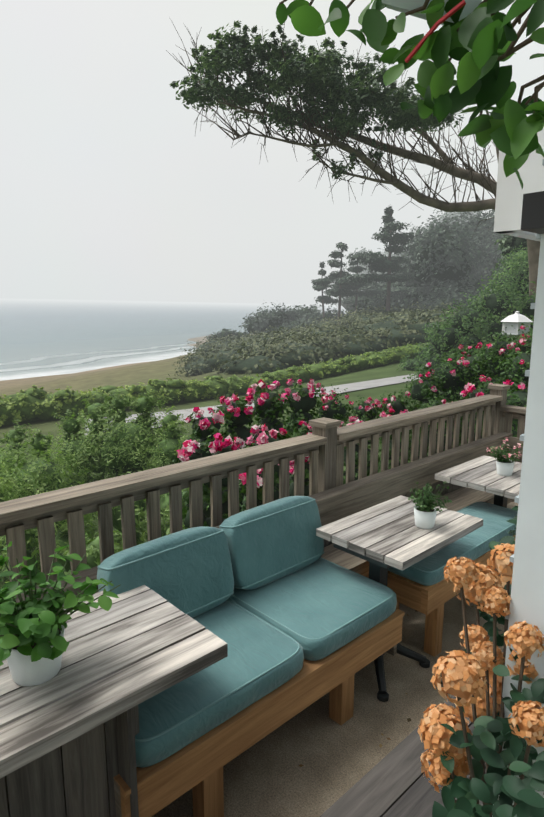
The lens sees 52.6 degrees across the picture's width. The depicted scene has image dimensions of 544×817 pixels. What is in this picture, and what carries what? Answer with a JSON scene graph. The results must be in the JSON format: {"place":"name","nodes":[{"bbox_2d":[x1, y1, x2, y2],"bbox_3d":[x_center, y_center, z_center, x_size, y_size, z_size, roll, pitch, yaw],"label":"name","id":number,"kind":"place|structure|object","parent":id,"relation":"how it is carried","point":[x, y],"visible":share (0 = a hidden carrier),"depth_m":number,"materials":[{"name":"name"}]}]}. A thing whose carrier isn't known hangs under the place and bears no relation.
{"place":"outdoors","nodes":[
{"label":"outdoors","id":0,"kind":"place"},
{"bbox_2d":[12,628,60,649],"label":"pot soil","id":1,"kind":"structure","parent":0,"point":[15,648],"depth_m":1.71,"materials":[{"name":"black soil"}]},
{"bbox_2d":[0,298,347,380],"bbox_3d":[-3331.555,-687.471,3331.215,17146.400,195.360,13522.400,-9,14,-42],"label":"sea","id":2,"kind":"structure","parent":0,"point":[43,337],"depth_m":360.23,"materials":[{"name":"liquid"}]},
{"bbox_2d":[0,295,479,593],"bbox_3d":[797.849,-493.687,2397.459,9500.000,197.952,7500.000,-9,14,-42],"label":"terrain","id":3,"kind":"structure","parent":0,"point":[119,376],"depth_m":34.67,"materials":[{"name":"green plant"}]},
{"bbox_2d":[0,389,226,587],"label":"shrubs","id":4,"kind":"object","parent":3,"relation":"on","point":[7,483],"depth_m":10.79,"materials":[{"name":"green plant"}]},
{"bbox_2d":[0,342,425,426],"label":"hedges","id":5,"kind":"object","parent":3,"relation":"on","point":[49,412],"depth_m":28.68,"materials":[{"name":"green plant"}]},
{"bbox_2d":[206,302,326,341],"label":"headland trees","id":6,"kind":"object","parent":3,"relation":"on","point":[262,318],"materials":[{"name":"green plant"}]},
{"bbox_2d":[168,301,468,378],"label":"slope scrub","id":7,"kind":"object","parent":3,"relation":"on","point":[335,335],"depth_m":48.99,"materials":[{"name":"plant"}]},
{"bbox_2d":[170,316,533,528],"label":"rose bushes","id":8,"kind":"object","parent":3,"relation":"on","point":[304,429],"depth_m":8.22,"materials":[{"name":"green plant"}]},
{"bbox_2d":[166,20,539,298],"bbox_3d":[3.191,-7.470,19.259,13.595,13.207,5.875,0,10,2],"label":"tree","id":9,"kind":"object","parent":3,"relation":"on","point":[322,74],"depth_m":17.92,"materials":[{"name":"green plant"}]},
{"bbox_2d":[322,212,391,324],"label":"tree trunks","id":10,"kind":"object","parent":3,"relation":"on","point":[388,294],"visible":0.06,"depth_m":91.20,"materials":[{"name":"grey plant"}]},
{"bbox_2d":[311,206,432,304],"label":"ridge pines","id":11,"kind":"object","parent":10,"relation":"on","point":[349,283],"visible":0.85,"depth_m":82.11,"materials":[{"name":"green plant"}]},
{"bbox_2d":[286,209,510,320],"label":"broad trees","id":12,"kind":"object","parent":3,"relation":"on","point":[463,236],"materials":[{"name":"plant"}]},
{"bbox_2d":[328,197,489,311],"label":"ridge trees","id":13,"kind":"object","parent":3,"relation":"on","point":[387,253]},
{"bbox_2d":[276,0,543,188],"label":"leaves","id":14,"kind":"object","parent":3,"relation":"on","point":[507,125],"depth_m":0.97,"materials":[{"name":"green plant"}]},
{"bbox_2d":[405,0,465,62],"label":"branch","id":15,"kind":"object","parent":14,"relation":"attached to","point":[451,12],"visible":1,"depth_m":0.93,"materials":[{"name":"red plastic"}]},
{"bbox_2d":[396,243,536,424],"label":"hill shrubs","id":16,"kind":"object","parent":3,"relation":"on","point":[519,304],"depth_m":23.79,"materials":[{"name":"green plant"}]},
{"bbox_2d":[494,234,526,270],"bbox_3d":[16.099,-10.346,35.476,3.616,3.060,2.917,-9,14,-42],"label":"dark tree","id":17,"kind":"object","parent":3,"relation":"on","point":[505,240],"depth_m":34.97,"materials":[{"name":"green plant"}]},
{"bbox_2d":[500,311,532,341],"bbox_3d":[4.400,0.218,10.232,0.516,4.000,0.595,-9,14,-42],"label":"lantern","id":18,"kind":"object","parent":3,"relation":"on","point":[517,317],"visible":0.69,"depth_m":9.76,"materials":[{"name":"white metal"}]},
{"bbox_2d":[503,323,528,334],"bbox_3d":[4.400,-1.449,9.929,0.423,0.212,0.489,-9,14,-42],"label":"lantern glass","id":19,"kind":"object","parent":18,"relation":"in","point":[510,328],"visible":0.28,"depth_m":9.77,"materials":[{"name":"glass"}]},
{"bbox_2d":[85,374,419,435],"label":"garden path","id":20,"kind":"structure","parent":0,"point":[361,385],"depth_m":26.54,"materials":[{"name":"concrete"}]},
{"bbox_2d":[0,0,543,304],"label":"sky","id":21,"kind":"structure","parent":0,"point":[110,190],"materials":[{"name":"white"}]},
{"bbox_2d":[152,502,517,816],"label":"deck floor","id":22,"kind":"structure","parent":0,"point":[267,776],"depth_m":2.47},
{"bbox_2d":[0,705,138,816],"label":"table base","id":23,"kind":"object","parent":22,"relation":"on","point":[74,777],"visible":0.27,"depth_m":1.72,"materials":[{"name":"grey wood"}]},
{"bbox_2d":[0,585,227,778],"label":"table top","id":24,"kind":"object","parent":23,"relation":"on","point":[130,649],"visible":0.94,"depth_m":1.79,"materials":[{"name":"grey wood"}]},
{"bbox_2d":[0,541,120,685],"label":"potted plant","id":25,"kind":"object","parent":24,"relation":"on","point":[29,629],"depth_m":1.70,"materials":[{"name":"green plant"}]},
{"bbox_2d":[114,608,404,816],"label":"bench frame","id":26,"kind":"object","parent":22,"relation":"on","point":[197,765],"visible":0.42,"depth_m":2.12,"materials":[{"name":"brown wood"}]},
{"bbox_2d":[97,496,396,766],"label":"bench cushions","id":27,"kind":"object","parent":26,"relation":"on","point":[316,597],"visible":0.75,"depth_m":2.51,"materials":[{"name":"blue fabric"}]},
{"bbox_2d":[97,498,393,766],"bbox_3d":[-0.128,0.844,2.500,1.479,0.458,0.685,-9,14,-42],"label":"cushion piping","id":28,"kind":"object","parent":27,"relation":"attached to","point":[226,695],"visible":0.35,"depth_m":2.45,"materials":[{"name":"teal fabric"}]},
{"bbox_2d":[114,644,396,816],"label":"bench end panels","id":29,"kind":"object","parent":26,"relation":"attached to","point":[392,650],"visible":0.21,"depth_m":1.81,"materials":[{"name":"brown wood"}]},
{"bbox_2d":[0,384,525,589],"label":"deck railing","id":30,"kind":"object","parent":22,"relation":"on","point":[324,443],"visible":0.44,"depth_m":3.13,"materials":[{"name":"grey wood"}]},
{"bbox_2d":[15,432,523,604],"bbox_3d":[0.004,1.128,2.360,7.370,0.766,1.390,-9,14,-42],"label":"bench backrest","id":31,"kind":"object","parent":22,"relation":"on","point":[334,504],"visible":0.1,"depth_m":3.87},
{"bbox_2d":[333,543,429,701],"bbox_3d":[0.564,1.054,2.951,0.441,0.700,0.441,-9,14,-42],"label":"table base","id":32,"kind":"object","parent":22,"relation":"on","point":[378,571],"visible":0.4,"depth_m":2.87,"materials":[{"name":"black metal"}]},
{"bbox_2d":[316,495,482,570],"bbox_3d":[0.718,0.660,3.054,0.797,0.042,0.551,-9,14,-42],"label":"table top","id":33,"kind":"object","parent":32,"relation":"on","point":[389,532],"visible":0.9,"depth_m":2.95,"materials":[{"name":"grey wood"}]},
{"bbox_2d":[408,481,451,528],"bbox_3d":[0.872,0.516,2.996,0.297,0.262,0.261,-9,14,-42],"label":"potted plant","id":34,"kind":"object","parent":33,"relation":"on","point":[426,501],"depth_m":2.96,"materials":[{"name":"green plant"}]},
{"bbox_2d":[320,649,502,816],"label":"wooden decking","id":35,"kind":"object","parent":22,"relation":"on","point":[394,782],"visible":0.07,"depth_m":1.88,"materials":[{"name":"grey wood"}]},
{"bbox_2d":[387,535,515,656],"bbox_3d":[1.175,1.078,3.519,1.310,0.450,0.380,-9,14,-42],"label":"bench frame","id":36,"kind":"object","parent":22,"relation":"on","point":[429,601],"visible":0.33,"depth_m":3.04,"materials":[{"name":"brown wood"}]},
{"bbox_2d":[388,502,517,584],"bbox_3d":[1.175,0.811,3.470,1.310,0.099,0.380,-9,14,-42],"label":"bench cushion","id":37,"kind":"object","parent":36,"relation":"on","point":[494,518],"visible":0.52,"depth_m":3.29,"materials":[{"name":"blue fabric"}]},
{"bbox_2d":[390,502,515,585],"bbox_3d":[1.175,0.813,3.470,1.263,0.083,0.373,-9,14,-42],"label":"cushion piping","id":38,"kind":"object","parent":37,"relation":"attached to","point":[465,552],"visible":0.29,"depth_m":3.24,"materials":[{"name":"teal fabric"}]},
{"bbox_2d":[494,494,507,507],"bbox_3d":[1.681,0.849,4.080,0.440,0.700,0.440,-9,14,-42],"label":"table base","id":39,"kind":"object","parent":22,"relation":"on","point":[499,500],"depth_m":4.02,"materials":[{"name":"black metal"}]},
{"bbox_2d":[492,234,543,816],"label":"building wall","id":40,"kind":"structure","parent":22,"relation":"on","point":[527,597],"depth_m":1.19,"materials":[{"name":"paint"}]},
{"bbox_2d":[494,127,543,240],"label":"porch fascia","id":41,"kind":"structure","parent":40,"relation":"attached to","point":[510,191],"depth_m":1.30,"materials":[{"name":"white paint"}]},
{"bbox_2d":[505,159,543,619],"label":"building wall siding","id":42,"kind":"object","parent":40,"relation":"attached to","point":[532,306],"visible":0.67,"depth_m":1.18,"materials":[{"name":"white wood"}]},
{"bbox_2d":[521,191,543,233],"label":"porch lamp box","id":43,"kind":"object","parent":40,"relation":"attached to","point":[532,219],"visible":1,"depth_m":1.03,"materials":[{"name":"grey metal"}]},
{"bbox_2d":[299,606,473,766],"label":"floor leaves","id":44,"kind":"object","parent":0,"point":[380,745],"visible":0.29,"depth_m":2.59,"materials":[{"name":"brown plant"}]},
{"bbox_2d":[324,481,461,546],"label":"bench backrest boards","id":45,"kind":"object","parent":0,"point":[452,487],"depth_m":4.37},
{"bbox_2d":[382,0,481,24],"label":"porch roof edge","id":46,"kind":"object","parent":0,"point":[404,6],"visible":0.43,"depth_m":1.00,"materials":[{"name":"grey paint"}]},
{"bbox_2d":[435,455,521,499],"bbox_3d":[1.663,0.488,3.997,0.748,0.044,0.631,-9,14,-42],"label":"table top","id":47,"kind":"object","parent":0,"point":[480,473],"visible":0.67,"depth_m":3.91,"materials":[{"name":"grey wood"}]},
{"bbox_2d":[486,437,522,475],"bbox_3d":[1.660,0.336,3.946,0.271,0.278,0.257,-9,14,-42],"label":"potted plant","id":48,"kind":"object","parent":47,"relation":"on","point":[500,456],"depth_m":3.91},
{"bbox_2d":[417,506,543,816],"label":"hydrangea","id":49,"kind":"object","parent":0,"point":[463,678],"depth_m":1.21,"materials":[{"name":"orange plant"}]}
]}

